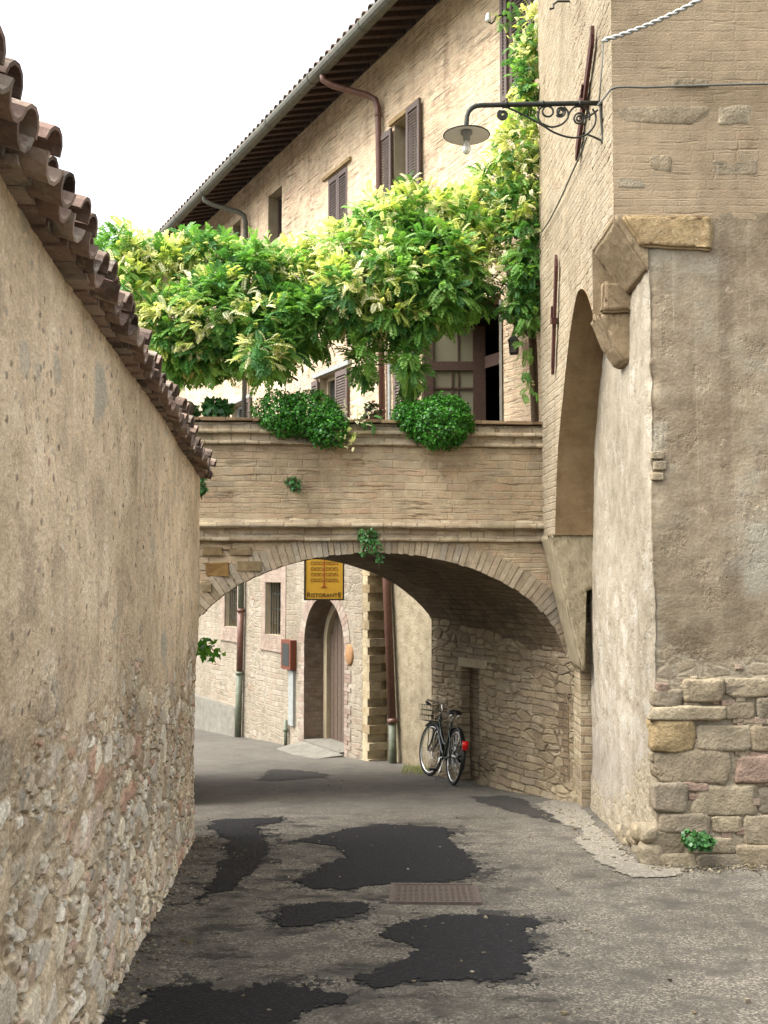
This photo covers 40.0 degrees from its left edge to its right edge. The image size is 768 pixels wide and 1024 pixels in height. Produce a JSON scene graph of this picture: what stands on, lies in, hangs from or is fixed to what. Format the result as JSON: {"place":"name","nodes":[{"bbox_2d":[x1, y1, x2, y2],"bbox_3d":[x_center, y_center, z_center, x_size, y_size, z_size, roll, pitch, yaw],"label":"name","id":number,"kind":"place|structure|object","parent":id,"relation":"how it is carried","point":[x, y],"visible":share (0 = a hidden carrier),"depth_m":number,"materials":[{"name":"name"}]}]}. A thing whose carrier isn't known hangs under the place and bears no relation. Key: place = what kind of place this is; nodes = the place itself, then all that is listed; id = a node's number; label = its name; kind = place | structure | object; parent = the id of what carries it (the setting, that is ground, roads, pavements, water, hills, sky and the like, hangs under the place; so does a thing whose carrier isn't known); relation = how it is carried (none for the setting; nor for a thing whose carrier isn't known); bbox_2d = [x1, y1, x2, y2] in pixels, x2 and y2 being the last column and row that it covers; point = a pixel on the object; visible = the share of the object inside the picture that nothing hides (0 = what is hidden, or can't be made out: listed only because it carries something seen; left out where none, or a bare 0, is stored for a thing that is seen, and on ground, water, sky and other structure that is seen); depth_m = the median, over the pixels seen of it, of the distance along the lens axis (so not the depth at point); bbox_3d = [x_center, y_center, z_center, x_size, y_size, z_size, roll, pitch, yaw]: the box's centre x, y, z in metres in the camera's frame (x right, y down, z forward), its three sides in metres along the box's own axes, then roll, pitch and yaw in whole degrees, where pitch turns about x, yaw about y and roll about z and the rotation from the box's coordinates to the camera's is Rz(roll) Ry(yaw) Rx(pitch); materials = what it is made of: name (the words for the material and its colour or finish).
{"place":"outdoors","nodes":[
{"label":"outdoors","id":0,"kind":"place"},
{"bbox_2d":[0,0,373,258],"label":"sky","id":1,"kind":"structure","parent":0,"point":[146,98],"materials":[{"name":"white"}]},
{"bbox_2d":[187,401,194,414],"bbox_3d":[-2.185,-1.123,11.689,0.190,0.225,0.190,0,-3,0],"label":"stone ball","id":2,"kind":"object","parent":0,"point":[192,409],"visible":0.23,"depth_m":11.64,"materials":[{"name":"beige stone"}]},
{"bbox_2d":[104,729,767,1023],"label":"road","id":3,"kind":"structure","parent":0,"point":[626,959],"depth_m":6.52,"materials":[{"name":"grey asphalt"}]},
{"bbox_2d":[0,26,216,1023],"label":"boundary wall","id":4,"kind":"structure","parent":3,"relation":"on","point":[107,461],"depth_m":4.15,"materials":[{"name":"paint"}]},
{"bbox_2d":[196,637,225,663],"bbox_3d":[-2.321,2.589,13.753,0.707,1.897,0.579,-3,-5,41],"label":"leafy branch","id":5,"kind":"object","parent":4,"relation":"attached to","point":[204,651],"visible":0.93,"depth_m":13.80,"materials":[{"name":"green plant"}]},
{"bbox_2d":[102,981,347,1023],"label":"asphalt patch","id":6,"kind":"object","parent":3,"relation":"on","point":[207,1004],"visible":1,"depth_m":4.87,"materials":[{"name":"black asphalt"}]},
{"bbox_2d":[168,815,300,905],"bbox_3d":[-1.305,2.805,8.753,1.035,0.295,3.902,0,-3,0],"label":"asphalt stain","id":7,"kind":"object","parent":3,"relation":"on","point":[268,859],"visible":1,"depth_m":8.56,"materials":[{"name":"black asphalt"}]},
{"bbox_2d":[103,970,367,1023],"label":"asphalt stain","id":8,"kind":"object","parent":3,"relation":"on","point":[194,980],"visible":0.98,"depth_m":5.18,"materials":[{"name":"black asphalt"}]},
{"bbox_2d":[193,817,281,898],"bbox_3d":[-1.287,2.800,8.756,0.707,0.259,3.534,0,-3,-2],"label":"asphalt patch","id":9,"kind":"object","parent":3,"relation":"on","point":[249,844],"visible":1,"depth_m":8.76,"materials":[{"name":"black asphalt"}]},
{"bbox_2d":[283,720,287,745],"bbox_3d":[-1.760,3.991,18.905,0.088,0.520,0.092,0,-3,0],"label":"pipe stub","id":10,"kind":"object","parent":3,"relation":"on","point":[285,729],"visible":0.83,"depth_m":18.88,"materials":[{"name":"metal"}]},
{"bbox_2d":[252,769,329,780],"bbox_3d":[-1.199,3.548,14.258,1.017,0.100,1.397,0,-3,0],"label":"asphalt patch","id":11,"kind":"object","parent":3,"relation":"on","point":[279,774],"visible":1,"depth_m":14.21,"materials":[{"name":"grey asphalt"}]},
{"bbox_2d":[255,895,388,931],"bbox_3d":[-0.377,2.510,6.619,0.864,0.073,0.950,0,-3,0],"label":"asphalt stain","id":12,"kind":"object","parent":3,"relation":"on","point":[337,919],"visible":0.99,"depth_m":6.46,"materials":[{"name":"black asphalt"}]},
{"bbox_2d":[272,900,375,926],"bbox_3d":[-0.409,2.504,6.630,0.790,0.052,0.534,3,-5,-41],"label":"asphalt patch","id":13,"kind":"object","parent":3,"relation":"on","point":[309,913],"visible":1,"depth_m":6.59,"materials":[{"name":"black asphalt"}]},
{"bbox_2d":[137,0,540,767],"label":"long house","id":14,"kind":"structure","parent":3,"relation":"on","point":[385,92],"depth_m":17.11,"materials":[{"name":"brick"}]},
{"bbox_2d":[219,586,237,642],"bbox_3d":[-3.053,1.855,21.928,0.310,1.650,1.300,2,-4,-27],"label":"window","id":15,"kind":"structure","parent":14,"relation":"in","point":[229,602],"depth_m":22.22,"materials":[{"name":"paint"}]},
{"bbox_2d":[233,219,240,237],"bbox_3d":[-3.136,-5.984,23.183,0.200,0.750,0.500,2,-4,-27],"label":"window","id":16,"kind":"structure","parent":14,"relation":"in","point":[237,226],"depth_m":23.39,"materials":[{"name":"paint"}]},
{"bbox_2d":[228,394,251,417],"bbox_3d":[-2.930,-1.872,22.674,0.664,1.080,1.498,1,-4,-20],"label":"window","id":17,"kind":"structure","parent":14,"relation":"in","point":[238,408],"depth_m":22.69,"materials":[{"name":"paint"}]},
{"bbox_2d":[259,566,285,652],"bbox_3d":[-1.821,1.767,19.896,0.634,1.680,1.300,2,-4,-27],"label":"window","id":18,"kind":"structure","parent":14,"relation":"in","point":[273,593],"depth_m":20.09,"materials":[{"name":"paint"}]},
{"bbox_2d":[268,185,281,244],"bbox_3d":[-1.956,-5.927,21.229,0.565,1.000,0.760,1,-4,-22],"label":"window","id":19,"kind":"structure","parent":14,"relation":"in","point":[275,199],"depth_m":21.50,"materials":[{"name":"paint"}]},
{"bbox_2d":[281,639,296,669],"bbox_3d":[-1.706,2.547,18.884,0.124,0.520,0.440,2,-4,-27],"label":"menu case","id":20,"kind":"object","parent":14,"relation":"attached to","point":[288,654],"visible":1,"depth_m":18.72,"materials":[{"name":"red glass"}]},
{"bbox_2d":[288,670,295,725],"bbox_3d":[-1.641,3.308,18.793,0.050,0.970,0.220,2,-4,-27],"label":"utility panel","id":21,"kind":"object","parent":14,"relation":"attached to","point":[291,693],"visible":0.86,"depth_m":18.73,"materials":[{"name":"grey metal"}]},
{"bbox_2d":[277,600,350,758],"bbox_3d":[-0.959,2.892,17.587,1.824,3.355,2.133,0,-3,0],"label":"arched doorway","id":22,"kind":"structure","parent":14,"relation":"in","point":[324,627],"depth_m":18.36,"materials":[{"name":"stone"}]},
{"bbox_2d":[304,559,343,599],"bbox_3d":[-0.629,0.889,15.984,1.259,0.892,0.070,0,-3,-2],"label":"hanging sign","id":23,"kind":"object","parent":14,"relation":"attached to","point":[323,579],"visible":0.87,"depth_m":15.95,"materials":[{"name":"yellow metal"}]},
{"bbox_2d":[311,360,350,418],"bbox_3d":[-0.750,-1.925,18.483,0.609,1.180,1.547,1,-4,-22],"label":"window","id":24,"kind":"structure","parent":14,"relation":"in","point":[331,384],"depth_m":18.17,"materials":[{"name":"paint"}]},
{"bbox_2d":[321,156,351,246],"bbox_3d":[-0.783,-5.357,18.471,0.170,1.330,1.150,2,-4,-27],"label":"window","id":25,"kind":"structure","parent":14,"relation":"in","point":[336,178],"depth_m":18.44,"materials":[{"name":"paint"}]},
{"bbox_2d":[345,644,353,665],"bbox_3d":[-0.554,2.270,16.791,0.040,0.350,0.280,2,-4,-27],"label":"oval plaque","id":26,"kind":"object","parent":14,"relation":"attached to","point":[349,654],"visible":1,"depth_m":16.74,"materials":[{"name":"ceramic"}]},
{"bbox_2d":[381,97,420,217],"bbox_3d":[0.476,-5.426,16.429,0.584,1.520,1.310,2,-4,-27],"label":"window","id":27,"kind":"structure","parent":14,"relation":"in","point":[404,129],"depth_m":16.54,"materials":[{"name":"paint"}]},
{"bbox_2d":[422,293,503,420],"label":"terrace door","id":28,"kind":"structure","parent":14,"relation":"in","point":[471,368],"depth_m":15.20,"materials":[{"name":"paint"}]},
{"bbox_2d":[485,13,506,24],"bbox_3d":[1.486,-6.373,13.617,0.399,0.241,0.131,2,-4,-30],"label":"insulator hook","id":29,"kind":"object","parent":14,"relation":"attached to","point":[487,18],"visible":0.96,"depth_m":13.54,"materials":[{"name":"white ceramic"}]},
{"bbox_2d":[507,332,518,354],"bbox_3d":[1.661,-2.132,13.368,0.141,0.310,0.340,-1,-4,16],"label":"wall lantern","id":30,"kind":"object","parent":14,"relation":"attached to","point":[511,340],"depth_m":13.23,"materials":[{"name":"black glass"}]},
{"bbox_2d":[499,0,534,101],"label":"window","id":31,"kind":"structure","parent":14,"relation":"in","point":[505,81],"depth_m":13.69,"materials":[{"name":"paint"}]},
{"bbox_2d":[194,416,576,802],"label":"archway bridge","id":32,"kind":"structure","parent":3,"relation":"on","point":[459,530],"depth_m":11.79,"materials":[{"name":"brick"}]},
{"bbox_2d":[196,436,208,499],"bbox_3d":[-2.028,-0.510,11.295,0.250,0.758,0.367,3,-5,-42],"label":"wall ivy","id":33,"kind":"object","parent":32,"relation":"attached to","point":[203,490],"depth_m":11.21,"materials":[{"name":"green plant"}]},
{"bbox_2d":[192,396,234,417],"bbox_3d":[-2.010,-1.164,12.100,0.603,0.325,0.415,-1,-4,13],"label":"potted plant","id":34,"kind":"object","parent":32,"relation":"on","point":[216,407],"visible":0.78,"depth_m":11.99,"materials":[{"name":"green plant"}]},
{"bbox_2d":[284,476,301,493],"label":"wall weed","id":35,"kind":"object","parent":32,"relation":"attached to","point":[294,486],"depth_m":11.60,"materials":[{"name":"green plant"}]},
{"bbox_2d":[248,388,353,449],"bbox_3d":[-0.922,-1.031,11.679,1.183,0.723,0.748,0,-3,0],"label":"trailing shrub","id":36,"kind":"object","parent":32,"relation":"on","point":[298,404],"visible":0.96,"depth_m":11.48,"materials":[{"name":"green plant"}]},
{"bbox_2d":[94,156,536,421],"bbox_3d":[-0.848,-2.169,12.261,5.415,4.340,2.445,0,-3,0],"label":"wisteria","id":37,"kind":"object","parent":32,"relation":"on","point":[270,319],"visible":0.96,"depth_m":11.90,"materials":[{"name":"green plant"}]},
{"bbox_2d":[335,399,381,451],"bbox_3d":[-0.276,-0.949,11.566,0.532,0.622,0.448,0,-3,0],"label":"trailing sprig","id":38,"kind":"object","parent":32,"relation":"on","point":[362,423],"visible":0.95,"depth_m":11.58,"materials":[{"name":"green plant"}]},
{"bbox_2d":[357,527,384,566],"bbox_3d":[-0.142,0.387,11.563,0.309,0.445,0.277,0,-3,0],"label":"wall weed","id":39,"kind":"object","parent":32,"relation":"attached to","point":[372,535],"depth_m":11.51,"materials":[{"name":"green plant"}]},
{"bbox_2d":[362,400,383,418],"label":"potted plant","id":40,"kind":"object","parent":32,"relation":"on","point":[373,405],"visible":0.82,"depth_m":12.05,"materials":[{"name":"green plant"}]},
{"bbox_2d":[388,391,477,451],"bbox_3d":[0.544,-0.996,11.744,0.994,0.695,0.761,0,-3,0],"label":"trailing shrub","id":41,"kind":"object","parent":32,"relation":"on","point":[405,410],"visible":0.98,"depth_m":11.55,"materials":[{"name":"green plant"}]},
{"bbox_2d":[292,823,479,889],"bbox_3d":[-0.033,2.791,8.690,1.548,0.208,2.851,0,-3,0],"label":"asphalt patch","id":42,"kind":"object","parent":3,"relation":"on","point":[383,853],"visible":1,"depth_m":8.37,"materials":[{"name":"black asphalt"}]},
{"bbox_2d":[274,824,500,891],"bbox_3d":[-0.024,2.790,8.654,1.800,0.216,2.923,0,-3,0],"label":"asphalt stain","id":43,"kind":"object","parent":3,"relation":"on","point":[473,874],"visible":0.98,"depth_m":7.85,"materials":[{"name":"black asphalt"}]},
{"bbox_2d":[401,763,436,775],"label":"grass tufts","id":44,"kind":"object","parent":3,"relation":"on","point":[415,769],"visible":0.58,"depth_m":14.80,"materials":[{"name":"green plant"}]},
{"bbox_2d":[389,883,481,904],"bbox_3d":[0.340,2.572,7.100,0.617,0.077,0.593,0,-3,0],"label":"manhole cover","id":45,"kind":"object","parent":3,"relation":"on","point":[437,893],"visible":1,"depth_m":7.05,"materials":[{"name":"metal"}]},
{"bbox_2d":[107,778,767,1023],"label":"gravel crumbs","id":46,"kind":"object","parent":3,"relation":"on","point":[705,867],"visible":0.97,"depth_m":7.76,"materials":[{"name":"grey gravel"}]},
{"bbox_2d":[308,909,570,997],"bbox_3d":[0.409,2.404,5.821,1.228,0.134,1.877,-1,-4,14],"label":"asphalt stain","id":47,"kind":"object","parent":3,"relation":"on","point":[519,979],"visible":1,"depth_m":5.79,"materials":[{"name":"black asphalt"}]},
{"bbox_2d":[347,913,540,989],"bbox_3d":[0.377,2.394,5.793,0.932,0.109,1.589,-1,-4,12],"label":"asphalt patch","id":48,"kind":"object","parent":3,"relation":"on","point":[449,944],"visible":1,"depth_m":5.78,"materials":[{"name":"black asphalt"}]},
{"bbox_2d":[419,699,468,784],"bbox_3d":[0.814,2.982,13.671,0.664,1.042,1.719,0,-3,0],"label":"bicycle","id":49,"kind":"object","parent":3,"relation":"on","point":[450,757],"visible":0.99,"depth_m":13.58,"materials":[{"name":"metal"}]},
{"bbox_2d":[471,795,560,823],"bbox_3d":[1.502,3.129,11.164,0.601,0.162,2.107,1,-4,-18],"label":"asphalt patch","id":50,"kind":"object","parent":3,"relation":"on","point":[514,804],"visible":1,"depth_m":11.38,"materials":[{"name":"grey asphalt"}]},
{"bbox_2d":[536,800,683,877],"bbox_3d":[1.942,2.923,9.700,0.621,0.323,4.219,0,-3,0],"label":"cement apron","id":51,"kind":"object","parent":3,"relation":"on","point":[631,869],"visible":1,"depth_m":8.96,"materials":[{"name":"grey concrete"}]},
{"bbox_2d":[538,0,767,865],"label":"corner house","id":52,"kind":"structure","parent":3,"relation":"on","point":[653,256],"depth_m":8.49,"materials":[{"name":"paint"}]},
{"bbox_2d":[480,0,541,421],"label":"climbing vine","id":53,"kind":"object","parent":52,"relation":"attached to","point":[522,266],"visible":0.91,"depth_m":12.21,"materials":[{"name":"green plant"}]},
{"bbox_2d":[443,100,602,154],"bbox_3d":[1.190,-3.247,8.913,1.385,0.463,0.398,0,-3,0],"label":"street lamp","id":54,"kind":"object","parent":52,"relation":"attached to","point":[466,135],"visible":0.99,"depth_m":8.91,"materials":[{"name":"black metal"}]},
{"bbox_2d":[549,0,569,9],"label":"iron hook","id":55,"kind":"object","parent":52,"relation":"attached to","point":[561,1],"visible":1,"depth_m":10.40,"materials":[{"name":"black metal"}]},
{"bbox_2d":[541,136,587,231],"bbox_3d":[1.782,-3.206,10.547,0.035,0.093,2.420,0,-3,-1],"label":"sagging cable","id":56,"kind":"object","parent":52,"relation":"attached to","point":[567,182],"visible":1,"depth_m":10.27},
{"bbox_2d":[601,0,702,42],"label":"overhead cable","id":57,"kind":"object","parent":52,"relation":"attached to","point":[650,23],"visible":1,"depth_m":8.33,"materials":[{"name":"grey metal"}]},
{"bbox_2d":[597,42,767,105],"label":"wall cable","id":58,"kind":"object","parent":52,"relation":"attached to","point":[674,86],"depth_m":8.48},
{"bbox_2d":[680,828,716,852],"bbox_3d":[2.375,2.492,8.004,0.279,0.220,0.267,0,-3,0],"label":"wall weed","id":59,"kind":"object","parent":52,"relation":"on","point":[700,842],"depth_m":7.94,"materials":[{"name":"green plant"}]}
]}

